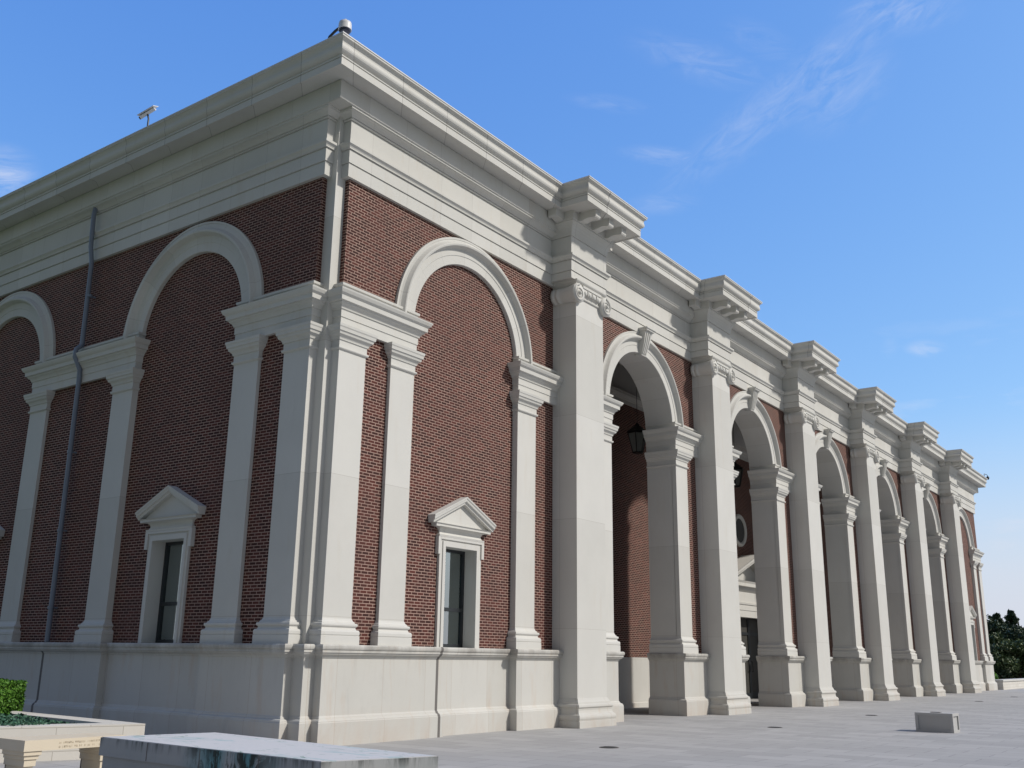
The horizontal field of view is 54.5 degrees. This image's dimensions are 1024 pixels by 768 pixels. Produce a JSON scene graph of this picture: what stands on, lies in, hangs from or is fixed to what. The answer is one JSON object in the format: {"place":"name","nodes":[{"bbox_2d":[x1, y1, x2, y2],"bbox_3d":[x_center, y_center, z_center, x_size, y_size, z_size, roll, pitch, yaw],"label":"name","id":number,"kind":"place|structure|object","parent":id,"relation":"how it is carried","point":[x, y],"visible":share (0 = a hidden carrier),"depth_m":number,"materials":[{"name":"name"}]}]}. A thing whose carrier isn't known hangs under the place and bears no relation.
{"place":"outdoors","nodes":[
{"label":"outdoors","id":0,"kind":"place"},
{"bbox_2d":[0,688,1023,767],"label":"plaza","id":1,"kind":"structure","parent":0,"point":[851,734],"depth_m":21.79,"materials":[{"name":"grey concrete"}]},
{"bbox_2d":[0,678,27,710],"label":"box hedge","id":2,"kind":"object","parent":1,"relation":"on","point":[17,687],"visible":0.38,"depth_m":20.18,"materials":[{"name":"green plant"}]},
{"bbox_2d":[0,732,125,767],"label":"stone bench","id":3,"kind":"object","parent":1,"relation":"on","point":[22,752],"visible":0.7,"depth_m":13.84,"materials":[{"name":"beige stone"}]},
{"bbox_2d":[0,711,144,762],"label":"planter","id":4,"kind":"object","parent":1,"relation":"on","point":[85,725],"visible":0.42,"depth_m":16.43,"materials":[{"name":"stone"}]},
{"bbox_2d":[0,689,14,717],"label":"box hedge","id":5,"kind":"object","parent":4,"relation":"on","point":[6,702],"visible":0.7,"depth_m":18.24,"materials":[{"name":"green plant"}]},
{"bbox_2d":[0,711,74,725],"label":"juniper ground cover","id":6,"kind":"object","parent":4,"relation":"on","point":[5,720],"visible":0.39,"depth_m":17.27,"materials":[{"name":"green plant"}]},
{"bbox_2d":[99,732,437,767],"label":"stone slab","id":7,"kind":"structure","parent":1,"relation":"on","point":[206,750],"depth_m":10.88,"materials":[{"name":"grey stone"}]},
{"bbox_2d":[0,31,997,745],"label":"museum building","id":8,"kind":"structure","parent":1,"relation":"on","point":[374,351],"depth_m":25.51,"materials":[{"name":"stone"}]},
{"bbox_2d":[0,526,4,539],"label":"window","id":9,"kind":"structure","parent":8,"relation":"in","point":[2,531],"depth_m":27.36,"materials":[{"name":"stone"}]},
{"bbox_2d":[44,207,97,641],"bbox_3d":[-11.572,0.687,26.192,0.451,11.824,0.430,-10,-19,35],"label":"downpipe","id":10,"kind":"object","parent":8,"relation":"on","point":[70,452],"visible":1,"depth_m":25.96,"materials":[{"name":"grey metal"}]},
{"bbox_2d":[137,105,157,125],"bbox_3d":[-9.751,-6.959,26.495,0.496,0.978,0.312,-10,-19,35],"label":"bullet camera","id":11,"kind":"object","parent":8,"relation":"on","point":[146,112],"visible":0.73,"depth_m":26.54,"materials":[{"name":"grey paint"}]},
{"bbox_2d":[135,485,205,642],"bbox_3d":[-7.835,4.131,22.843,2.370,3.557,0.600,-10,-19,35],"label":"window","id":12,"kind":"structure","parent":8,"relation":"in","point":[171,514],"depth_m":22.98,"materials":[{"name":"stone"}]},
{"bbox_2d":[328,19,351,37],"bbox_3d":[-3.955,-7.918,22.568,0.605,0.846,0.309,3,-16,-8],"label":"dome camera","id":13,"kind":"object","parent":8,"relation":"on","point":[345,25],"visible":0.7,"depth_m":22.54,"materials":[{"name":"grey paint"}]},
{"bbox_2d":[428,497,495,647],"bbox_3d":[-1.342,4.500,23.852,0.600,3.557,2.370,-10,-19,35],"label":"window","id":14,"kind":"structure","parent":8,"relation":"in","point":[461,524],"depth_m":24.03,"materials":[{"name":"stone"}]},
{"bbox_2d":[627,387,644,453],"bbox_3d":[4.759,0.744,37.919,0.796,3.876,0.780,-10,-19,35],"label":"hanging lantern","id":15,"kind":"object","parent":8,"relation":"hanging from","point":[636,438],"visible":0.87,"depth_m":37.32,"materials":[{"name":"black metal"}]},
{"bbox_2d":[733,428,743,487],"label":"hanging lantern","id":16,"kind":"object","parent":8,"relation":"hanging from","point":[738,479],"visible":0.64,"depth_m":44.33,"materials":[{"name":"black metal"}]},
{"bbox_2d":[740,618,758,698],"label":"door","id":17,"kind":"structure","parent":8,"relation":"in","point":[749,627],"depth_m":47.04,"materials":[{"name":"grey"}]},
{"bbox_2d":[969,606,977,660],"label":"window","id":18,"kind":"structure","parent":8,"relation":"in","point":[973,615],"depth_m":66.53,"materials":[{"name":"stone"}]},
{"bbox_2d":[599,746,618,748],"bbox_3d":[1.948,7.298,19.953,0.396,0.028,0.396,-10,-19,35],"label":"drain cover","id":19,"kind":"object","parent":1,"relation":"on","point":[611,747],"visible":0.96,"depth_m":19.88,"materials":[{"name":"grey metal"}]},
{"bbox_2d":[914,711,959,732],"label":"stone block","id":20,"kind":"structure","parent":1,"relation":"on","point":[943,722],"depth_m":25.80,"materials":[{"name":"grey stone"}]},
{"bbox_2d":[986,614,1005,633],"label":"leafy tree","id":21,"kind":"object","parent":1,"relation":"on","point":[995,625],"visible":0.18,"depth_m":108.83,"materials":[{"name":"green plant"}]},
{"bbox_2d":[992,612,1007,678],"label":"evergreen tree","id":22,"kind":"object","parent":1,"relation":"on","point":[996,616],"visible":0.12,"depth_m":113.79,"materials":[{"name":"green plant"}]},
{"bbox_2d":[988,632,1014,655],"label":"leafy tree","id":23,"kind":"object","parent":1,"relation":"on","point":[995,636],"visible":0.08,"depth_m":102.06,"materials":[{"name":"green plant"}]},
{"bbox_2d":[988,626,1014,638],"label":"leafy tree","id":24,"kind":"object","parent":1,"relation":"on","point":[1004,627],"visible":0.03,"depth_m":108.46,"materials":[{"name":"green plant"}]},
{"bbox_2d":[989,643,1018,678],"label":"leafy tree","id":25,"kind":"object","parent":1,"relation":"on","point":[997,669],"visible":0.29,"depth_m":98.86,"materials":[{"name":"green plant"}]},
{"bbox_2d":[990,640,1023,678],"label":"leafy tree","id":26,"kind":"object","parent":1,"relation":"on","point":[1017,653],"visible":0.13,"depth_m":99.73,"materials":[{"name":"green plant"}]},
{"bbox_2d":[991,639,1023,678],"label":"leafy tree","id":27,"kind":"object","parent":1,"relation":"on","point":[1010,647],"visible":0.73,"depth_m":99.38,"materials":[{"name":"green plant"}]},
{"bbox_2d":[995,678,1023,689],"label":"wall","id":28,"kind":"structure","parent":1,"relation":"on","point":[1007,684],"depth_m":70.90,"materials":[{"name":"stone"}]},
{"bbox_2d":[1002,624,1023,643],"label":"leafy tree","id":29,"kind":"object","parent":1,"relation":"on","point":[1016,632],"visible":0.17,"depth_m":106.73,"materials":[{"name":"green plant"}]},
{"bbox_2d":[1003,609,1023,677],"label":"evergreen tree","id":30,"kind":"object","parent":1,"relation":"on","point":[1011,617],"visible":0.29,"depth_m":115.27,"materials":[{"name":"green plant"}]},
{"bbox_2d":[0,0,1023,626],"label":"sky","id":31,"kind":"structure","parent":0,"point":[855,167],"materials":[{"name":"blue"}]}
]}

